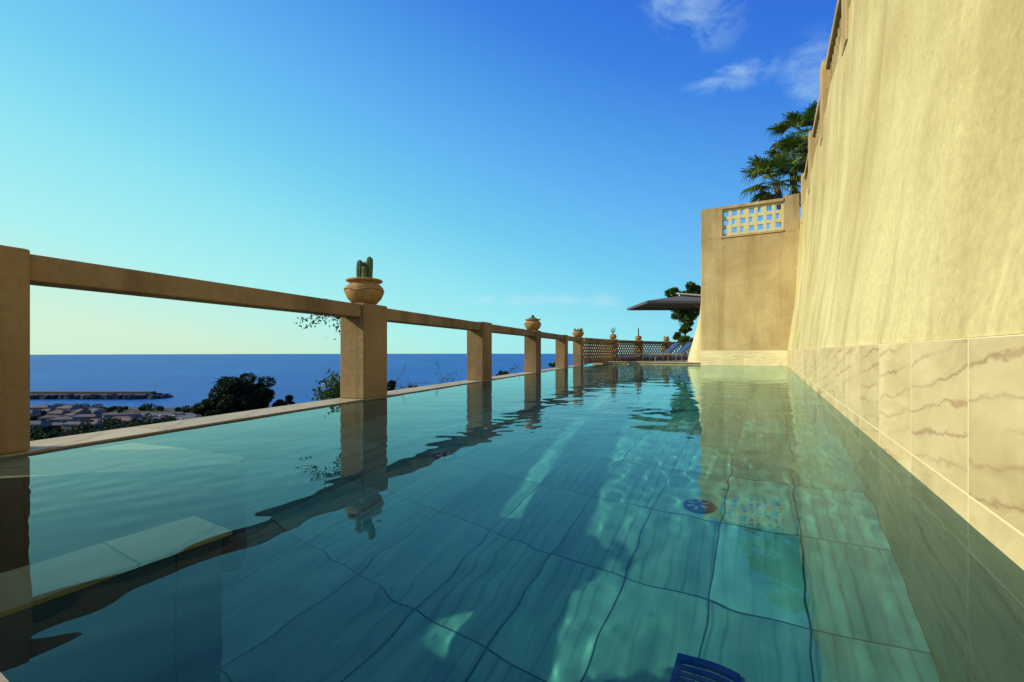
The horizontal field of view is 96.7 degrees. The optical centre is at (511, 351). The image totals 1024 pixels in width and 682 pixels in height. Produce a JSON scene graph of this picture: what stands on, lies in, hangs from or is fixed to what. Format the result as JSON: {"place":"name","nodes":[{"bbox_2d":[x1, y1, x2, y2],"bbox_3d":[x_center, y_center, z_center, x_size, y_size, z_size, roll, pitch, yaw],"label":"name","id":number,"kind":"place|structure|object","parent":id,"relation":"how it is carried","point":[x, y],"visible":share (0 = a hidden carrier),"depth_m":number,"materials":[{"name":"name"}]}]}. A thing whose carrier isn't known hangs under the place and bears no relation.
{"place":"outdoors","nodes":[
{"label":"outdoors","id":0,"kind":"place"},
{"bbox_2d":[41,413,200,420],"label":"coast road","id":1,"kind":"structure","parent":0,"point":[187,416],"depth_m":414.61,"materials":[{"name":"grey asphalt"}]},
{"bbox_2d":[30,407,269,440],"bbox_3d":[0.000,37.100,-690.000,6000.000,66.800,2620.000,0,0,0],"label":"hillside ground","id":2,"kind":"structure","parent":0,"point":[165,410],"depth_m":442.60,"materials":[{"name":"brown soil"}]},
{"bbox_2d":[30,409,40,416],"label":"townhouse","id":3,"kind":"structure","parent":2,"relation":"on","point":[36,413],"depth_m":397.57,"materials":[{"name":"tile"}]},
{"bbox_2d":[30,419,51,431],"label":"townhouse","id":4,"kind":"structure","parent":2,"relation":"on","point":[44,424],"depth_m":328.59,"materials":[{"name":"tile"}]},
{"bbox_2d":[30,404,55,410],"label":"townhouse","id":5,"kind":"structure","parent":2,"relation":"on","point":[39,407],"depth_m":426.62,"materials":[{"name":"tile"}]},
{"bbox_2d":[39,413,63,420],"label":"townhouse","id":6,"kind":"structure","parent":2,"relation":"on","point":[46,417],"depth_m":367.73,"materials":[{"name":"tile"}]},
{"bbox_2d":[52,421,64,428],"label":"townhouse","id":7,"kind":"structure","parent":2,"relation":"on","point":[57,423],"depth_m":340.18,"materials":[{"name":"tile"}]},
{"bbox_2d":[47,409,71,416],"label":"townhouse","id":8,"kind":"structure","parent":2,"relation":"on","point":[59,412],"depth_m":395.32,"materials":[{"name":"tile"}]},
{"bbox_2d":[49,415,80,422],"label":"townhouse","id":9,"kind":"structure","parent":2,"relation":"on","point":[70,418],"depth_m":350.62,"materials":[{"name":"tile"}]},
{"bbox_2d":[56,404,81,410],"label":"townhouse","id":10,"kind":"structure","parent":2,"relation":"on","point":[69,408],"depth_m":420.97,"materials":[{"name":"tile"}]},
{"bbox_2d":[64,411,82,416],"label":"townhouse","id":11,"kind":"structure","parent":2,"relation":"on","point":[71,414],"depth_m":391.74,"materials":[{"name":"tile"}]},
{"bbox_2d":[61,420,88,431],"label":"townhouse","id":12,"kind":"structure","parent":2,"relation":"on","point":[67,426],"depth_m":328.87,"materials":[{"name":"tile"}]},
{"bbox_2d":[71,408,90,413],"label":"townhouse","id":13,"kind":"structure","parent":2,"relation":"on","point":[83,411],"depth_m":409.02,"materials":[{"name":"tile"}]},
{"bbox_2d":[73,413,101,421],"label":"townhouse","id":14,"kind":"structure","parent":2,"relation":"on","point":[84,417],"depth_m":370.14,"materials":[{"name":"tile"}]},
{"bbox_2d":[89,420,104,429],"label":"townhouse","id":15,"kind":"structure","parent":2,"relation":"on","point":[99,424],"depth_m":341.74,"materials":[{"name":"tile"}]},
{"bbox_2d":[90,408,106,414],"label":"townhouse","id":16,"kind":"structure","parent":2,"relation":"on","point":[98,411],"depth_m":420.69,"materials":[{"name":"tile"}]},
{"bbox_2d":[104,411,121,418],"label":"townhouse","id":17,"kind":"structure","parent":2,"relation":"on","point":[110,415],"depth_m":395.70,"materials":[{"name":"tile"}]},
{"bbox_2d":[111,415,133,419],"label":"townhouse","id":18,"kind":"structure","parent":2,"relation":"on","point":[126,416],"depth_m":378.45,"materials":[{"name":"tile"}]},
{"bbox_2d":[116,417,140,422],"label":"townhouse","id":19,"kind":"structure","parent":2,"relation":"on","point":[124,419],"depth_m":362.95,"materials":[{"name":"tile"}]},
{"bbox_2d":[118,410,140,417],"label":"townhouse","id":20,"kind":"structure","parent":2,"relation":"on","point":[134,414],"depth_m":396.30,"materials":[{"name":"tile"}]},
{"bbox_2d":[30,403,265,440],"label":"distant trees","id":21,"kind":"object","parent":2,"relation":"on","point":[41,434],"visible":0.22,"depth_m":343.27,"materials":[{"name":"green plant"}]},
{"bbox_2d":[191,397,231,416],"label":"umbrella pine","id":22,"kind":"object","parent":2,"relation":"on","point":[202,408],"visible":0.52,"depth_m":90.51,"materials":[{"name":"green plant"}]},
{"bbox_2d":[208,372,276,412],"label":"umbrella pine","id":23,"kind":"object","parent":2,"relation":"on","point":[240,394],"visible":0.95,"depth_m":91.91,"materials":[{"name":"green plant"}]},
{"bbox_2d":[272,395,294,406],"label":"olive tree","id":24,"kind":"object","parent":2,"relation":"on","point":[282,402],"visible":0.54,"depth_m":98.98,"materials":[{"name":"green plant"}]},
{"bbox_2d":[387,379,395,390],"bbox_3d":[-10.740,5.050,39.948,1.205,5.239,1.455,0,0,0],"label":"shrub","id":25,"kind":"object","parent":2,"relation":"on","point":[390,384],"visible":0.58,"depth_m":39.74,"materials":[{"name":"green plant"}]},
{"bbox_2d":[496,370,508,375],"bbox_3d":[-0.647,2.801,34.053,1.196,2.823,0.837,0,0,38],"label":"shrub","id":26,"kind":"object","parent":2,"relation":"on","point":[500,372],"visible":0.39,"depth_m":33.91,"materials":[{"name":"green plant"}]},
{"bbox_3d":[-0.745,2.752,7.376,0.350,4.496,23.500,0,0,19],"label":"pool","id":27,"kind":"object","parent":2,"relation":"on","visible":0},
{"bbox_2d":[0,672,8,681],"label":"poolside deck","id":28,"kind":"structure","parent":27,"relation":"on","point":[3,678],"depth_m":0.63,"materials":[{"name":"stone"}]},
{"bbox_2d":[0,245,29,454],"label":"railing pillar","id":29,"kind":"structure","parent":27,"relation":"on","point":[14,349],"depth_m":2.17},
{"bbox_2d":[30,254,360,317],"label":"railing beam","id":30,"kind":"structure","parent":29,"relation":"attached to","point":[45,271],"depth_m":2.87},
{"bbox_2d":[296,314,339,339],"bbox_3d":[-2.201,-0.375,5.270,0.588,0.489,0.252,0,0,-8],"label":"climbing vine","id":31,"kind":"object","parent":30,"relation":"hanging from","point":[318,317],"visible":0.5,"depth_m":5.23,"materials":[{"name":"green plant"}]},
{"bbox_2d":[306,368,340,400],"bbox_3d":[-2.220,0.448,5.602,0.576,0.502,0.321,0,0,0],"label":"flowering shrub","id":32,"kind":"object","parent":27,"relation":"on","point":[331,393],"visible":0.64,"depth_m":5.57,"materials":[{"name":"green plant"}]},
{"bbox_2d":[340,303,386,398],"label":"railing pillar","id":33,"kind":"structure","parent":27,"relation":"on","point":[363,356],"depth_m":4.72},
{"bbox_2d":[344,256,384,303],"bbox_3d":[-1.585,-0.760,4.889,0.420,0.520,0.420,0,0,-17],"label":"cactus pot","id":34,"kind":"object","parent":33,"relation":"on","point":[363,286],"visible":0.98,"depth_m":4.76,"materials":[{"name":"ceramic"}]},
{"bbox_2d":[387,308,480,330],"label":"railing beam","id":35,"kind":"structure","parent":33,"relation":"attached to","point":[403,317],"depth_m":5.99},
{"bbox_2d":[393,364,431,389],"bbox_3d":[-1.540,0.421,6.990,0.595,0.474,0.164,0,0,0],"label":"climbing vine","id":36,"kind":"object","parent":27,"relation":"attached to","point":[405,382],"visible":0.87,"depth_m":7.00,"materials":[{"name":"green plant"}]},
{"bbox_2d":[434,362,461,383],"bbox_3d":[-1.177,0.420,8.508,0.550,0.507,0.166,0,0,-11],"label":"climbing vine","id":37,"kind":"object","parent":27,"relation":"attached to","point":[443,377],"visible":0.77,"depth_m":8.50,"materials":[{"name":"green plant"}]},
{"bbox_2d":[467,322,491,380],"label":"railing pillar","id":38,"kind":"structure","parent":27,"relation":"on","point":[479,355],"depth_m":7.66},
{"bbox_2d":[524,330,540,371],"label":"railing pillar","id":39,"kind":"structure","parent":27,"relation":"on","point":[532,353],"depth_m":10.68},
{"bbox_2d":[492,324,534,336],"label":"railing beam","id":40,"kind":"structure","parent":39,"relation":"attached to","point":[498,329],"depth_m":9.10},
{"bbox_2d":[524,315,540,329],"bbox_3d":[0.495,-0.685,10.857,0.420,0.370,0.420,0,0,-17],"label":"cactus pot","id":41,"kind":"object","parent":39,"relation":"on","point":[532,323],"visible":1,"depth_m":10.72,"materials":[{"name":"ceramic"}]},
{"bbox_2d":[555,335,567,367],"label":"railing pillar","id":42,"kind":"structure","parent":27,"relation":"on","point":[561,353],"depth_m":13.57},
{"bbox_2d":[541,332,563,339],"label":"railing beam","id":43,"kind":"structure","parent":42,"relation":"attached to","point":[551,336],"depth_m":12.29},
{"bbox_2d":[573,337,582,364],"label":"railing pillar","id":44,"kind":"structure","parent":27,"relation":"on","point":[577,352],"depth_m":15.99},
{"bbox_2d":[568,336,579,340],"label":"railing beam","id":45,"kind":"structure","parent":44,"relation":"attached to","point":[570,338],"depth_m":14.82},
{"bbox_2d":[572,328,583,336],"bbox_3d":[2.354,-0.679,16.192,0.420,0.358,0.420,0,0,-17],"label":"cactus pot","id":46,"kind":"object","parent":44,"relation":"on","point":[578,333],"visible":0.95,"depth_m":16.05,"materials":[{"name":"ceramic"}]},
{"bbox_3d":[23.290,1.050,12.188,32.500,10.900,51.600,0,0,30],"label":"upper terrace","id":47,"kind":"object","parent":2,"relation":"on","visible":0},
{"bbox_2d":[739,151,806,226],"bbox_3d":[11.619,-6.557,20.296,3.228,4.968,3.380,0,0,0],"label":"fan palm","id":48,"kind":"object","parent":47,"relation":"on","point":[762,167],"visible":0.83,"depth_m":20.11,"materials":[{"name":"green plant"}]},
{"bbox_2d":[763,132,807,192],"bbox_3d":[12.780,-7.049,20.875,2.512,5.900,2.632,0,0,0],"label":"fan palm","id":49,"kind":"object","parent":47,"relation":"on","point":[797,141],"visible":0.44,"depth_m":20.53,"materials":[{"name":"green plant"}]},
{"bbox_2d":[764,100,817,173],"bbox_3d":[13.700,-7.830,21.559,3.357,7.466,3.489,0,0,0],"label":"fan palm","id":50,"kind":"object","parent":47,"relation":"on","point":[805,119],"visible":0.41,"depth_m":21.23,"materials":[{"name":"green plant"}]},
{"bbox_2d":[787,334,1023,569],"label":"marble skirting","id":51,"kind":"object","parent":47,"relation":"attached to","point":[943,419],"visible":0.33,"depth_m":1.46,"materials":[{"name":"stone"}]},
{"bbox_2d":[788,0,1023,349],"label":"retaining wall","id":52,"kind":"structure","parent":51,"relation":"on","point":[911,227],"depth_m":2.17,"materials":[{"name":"beige paint"}]},
{"bbox_2d":[801,173,805,223],"bbox_3d":[9.127,-4.725,14.007,0.380,1.450,0.400,0,0,30],"label":"parapet post","id":53,"kind":"object","parent":52,"relation":"on","point":[803,186],"visible":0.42,"depth_m":13.92,"materials":[{"name":"brown paint"}]},
{"bbox_2d":[804,155,807,190],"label":"lattice parapet","id":54,"kind":"structure","parent":52,"relation":"on","point":[806,172],"depth_m":13.42,"materials":[{"name":"brown paint"}]},
{"bbox_2d":[808,130,814,193],"bbox_3d":[7.598,-4.725,11.310,0.380,1.450,0.400,0,0,30],"label":"parapet post","id":55,"kind":"object","parent":52,"relation":"on","point":[811,146],"visible":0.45,"depth_m":11.22,"materials":[{"name":"brown paint"}]},
{"bbox_2d":[812,93,819,150],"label":"lattice parapet","id":56,"kind":"structure","parent":52,"relation":"on","point":[816,130],"depth_m":10.48,"materials":[{"name":"brown paint"}]},
{"bbox_2d":[820,60,828,145],"bbox_3d":[6.070,-4.725,8.613,0.380,1.450,0.400,0,0,30],"label":"parapet post","id":57,"kind":"object","parent":52,"relation":"on","point":[824,81],"visible":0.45,"depth_m":8.52,"materials":[{"name":"brown paint"}]},
{"bbox_2d":[826,0,840,87],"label":"lattice parapet","id":58,"kind":"structure","parent":52,"relation":"on","point":[833,48],"depth_m":7.65,"materials":[{"name":"brown paint"}]},
{"bbox_2d":[841,0,849,55],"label":"parapet post","id":59,"kind":"object","parent":52,"relation":"on","point":[844,18],"visible":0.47,"depth_m":5.92,"materials":[{"name":"brown paint"}]},
{"bbox_2d":[0,365,582,457],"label":"pool coping","id":60,"kind":"object","parent":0,"point":[42,445],"visible":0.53,"depth_m":3.13,"materials":[{"name":"beige stone"}]},
{"bbox_2d":[30,354,686,407],"bbox_3d":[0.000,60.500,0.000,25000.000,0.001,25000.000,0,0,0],"label":"sea","id":61,"kind":"structure","parent":0,"point":[183,380],"depth_m":1373.24,"materials":[{"name":"liquid"}]},
{"bbox_2d":[30,391,172,399],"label":"breakwater","id":62,"kind":"object","parent":61,"relation":"in","point":[123,395],"visible":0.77,"depth_m":580.13,"materials":[{"name":"stone"}]},
{"bbox_2d":[0,0,836,354],"label":"sky","id":63,"kind":"structure","parent":0,"point":[496,162],"materials":[{"name":"blue"}]},
{"bbox_2d":[0,364,1023,681],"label":"pool water","id":64,"kind":"structure","parent":0,"point":[622,522],"depth_m":1.16,"materials":[{"name":"teal liquid"}]},
{"bbox_2d":[592,360,700,364],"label":"terrace deck","id":65,"kind":"structure","parent":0,"point":[670,362],"depth_m":17.88,"materials":[{"name":"stone"}]},
{"bbox_2d":[583,338,613,363],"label":"lattice parapet","id":66,"kind":"structure","parent":65,"relation":"on","point":[596,350],"depth_m":17.77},
{"bbox_2d":[608,339,617,360],"bbox_3d":[4.350,-0.045,19.600,0.320,0.969,0.320,0,0,30],"label":"parapet post","id":67,"kind":"object","parent":65,"relation":"on","point":[615,350],"visible":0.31,"depth_m":19.44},
{"bbox_2d":[609,329,616,338],"bbox_3d":[4.350,-0.786,19.600,0.320,0.511,0.320,0,0,-17],"label":"cactus pot","id":68,"kind":"object","parent":67,"relation":"on","point":[612,336],"visible":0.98,"depth_m":19.50,"materials":[{"name":"ceramic"}]},
{"bbox_2d":[618,340,638,360],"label":"lattice parapet","id":69,"kind":"structure","parent":65,"relation":"on","point":[633,350],"depth_m":20.62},
{"bbox_2d":[634,340,642,360],"bbox_3d":[6.000,-0.045,21.600,0.320,0.969,0.320,0,0,40],"label":"parapet post","id":70,"kind":"object","parent":65,"relation":"on","point":[640,347],"visible":0.66,"depth_m":21.43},
{"bbox_2d":[635,328,641,339],"bbox_3d":[6.000,-0.820,21.600,0.320,0.580,0.320,0,0,-17],"label":"cactus pot","id":71,"kind":"object","parent":70,"relation":"on","point":[638,337],"visible":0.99,"depth_m":21.51,"materials":[{"name":"ceramic"}]},
{"bbox_2d":[643,341,665,360],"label":"lattice parapet","id":72,"kind":"structure","parent":65,"relation":"on","point":[654,343],"depth_m":22.42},
{"bbox_2d":[635,343,680,360],"bbox_3d":[6.606,0.024,20.600,1.912,0.831,0.639,0,0,-3],"label":"sun lounger","id":73,"kind":"object","parent":65,"relation":"on","point":[674,346],"visible":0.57,"depth_m":20.44,"materials":[{"name":"blue fabric"}]},
{"bbox_2d":[627,293,700,309],"bbox_3d":[7.542,-1.040,19.500,4.460,2.949,3.173,0,0,0],"label":"cantilever parasol","id":74,"kind":"object","parent":65,"relation":"on","point":[679,302],"visible":0.49,"depth_m":20.45,"materials":[{"name":"grey fabric"}]},
{"bbox_2d":[662,341,670,359],"bbox_3d":[7.900,-0.045,23.300,0.320,0.969,0.320,0,0,-42],"label":"parapet post","id":75,"kind":"object","parent":65,"relation":"on","point":[667,346],"visible":0.55,"depth_m":23.16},
{"bbox_2d":[646,342,691,361],"bbox_3d":[6.756,0.024,19.401,1.912,0.831,0.638,0,0,-6],"label":"sun lounger","id":76,"kind":"object","parent":65,"relation":"on","point":[684,348],"visible":0.91,"depth_m":19.17,"materials":[{"name":"blue fabric"}]},
{"bbox_2d":[671,342,689,359],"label":"lattice parapet","id":77,"kind":"structure","parent":65,"relation":"on","point":[673,357],"depth_m":23.78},
{"bbox_2d":[664,281,700,353],"bbox_3d":[10.209,-1.320,27.110,2.258,5.785,2.112,0,0,0],"label":"laurel tree","id":78,"kind":"object","parent":65,"relation":"on","point":[691,287],"visible":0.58,"depth_m":26.87,"materials":[{"name":"green plant"}]},
{"bbox_2d":[672,320,693,341],"bbox_3d":[10.422,-0.581,27.089,1.430,2.749,1.309,0,0,-13],"label":"laurel tree","id":79,"kind":"object","parent":65,"relation":"on","point":[685,327],"visible":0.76,"depth_m":26.74,"materials":[{"name":"green plant"}]},
{"bbox_2d":[688,306,700,362],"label":"curved buttress","id":80,"kind":"structure","parent":65,"relation":"on","point":[695,353],"depth_m":16.79,"materials":[{"name":"beige paint"}]},
{"bbox_2d":[701,350,786,365],"bbox_3d":[8.148,0.880,16.102,2.702,1.840,0.320,0,0,30],"label":"marble skirting","id":81,"kind":"object","parent":65,"relation":"attached to","point":[748,357],"visible":0.29,"depth_m":15.93,"materials":[{"name":"stone"}]},
{"bbox_2d":[701,230,799,349],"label":"return wall","id":82,"kind":"structure","parent":81,"relation":"on","point":[748,288],"depth_m":15.87,"materials":[{"name":"brown paint"}]},
{"bbox_2d":[701,194,798,240],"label":"lattice parapet","id":83,"kind":"structure","parent":82,"relation":"on","point":[713,226],"depth_m":15.87,"materials":[{"name":"brown paint"}]}
]}

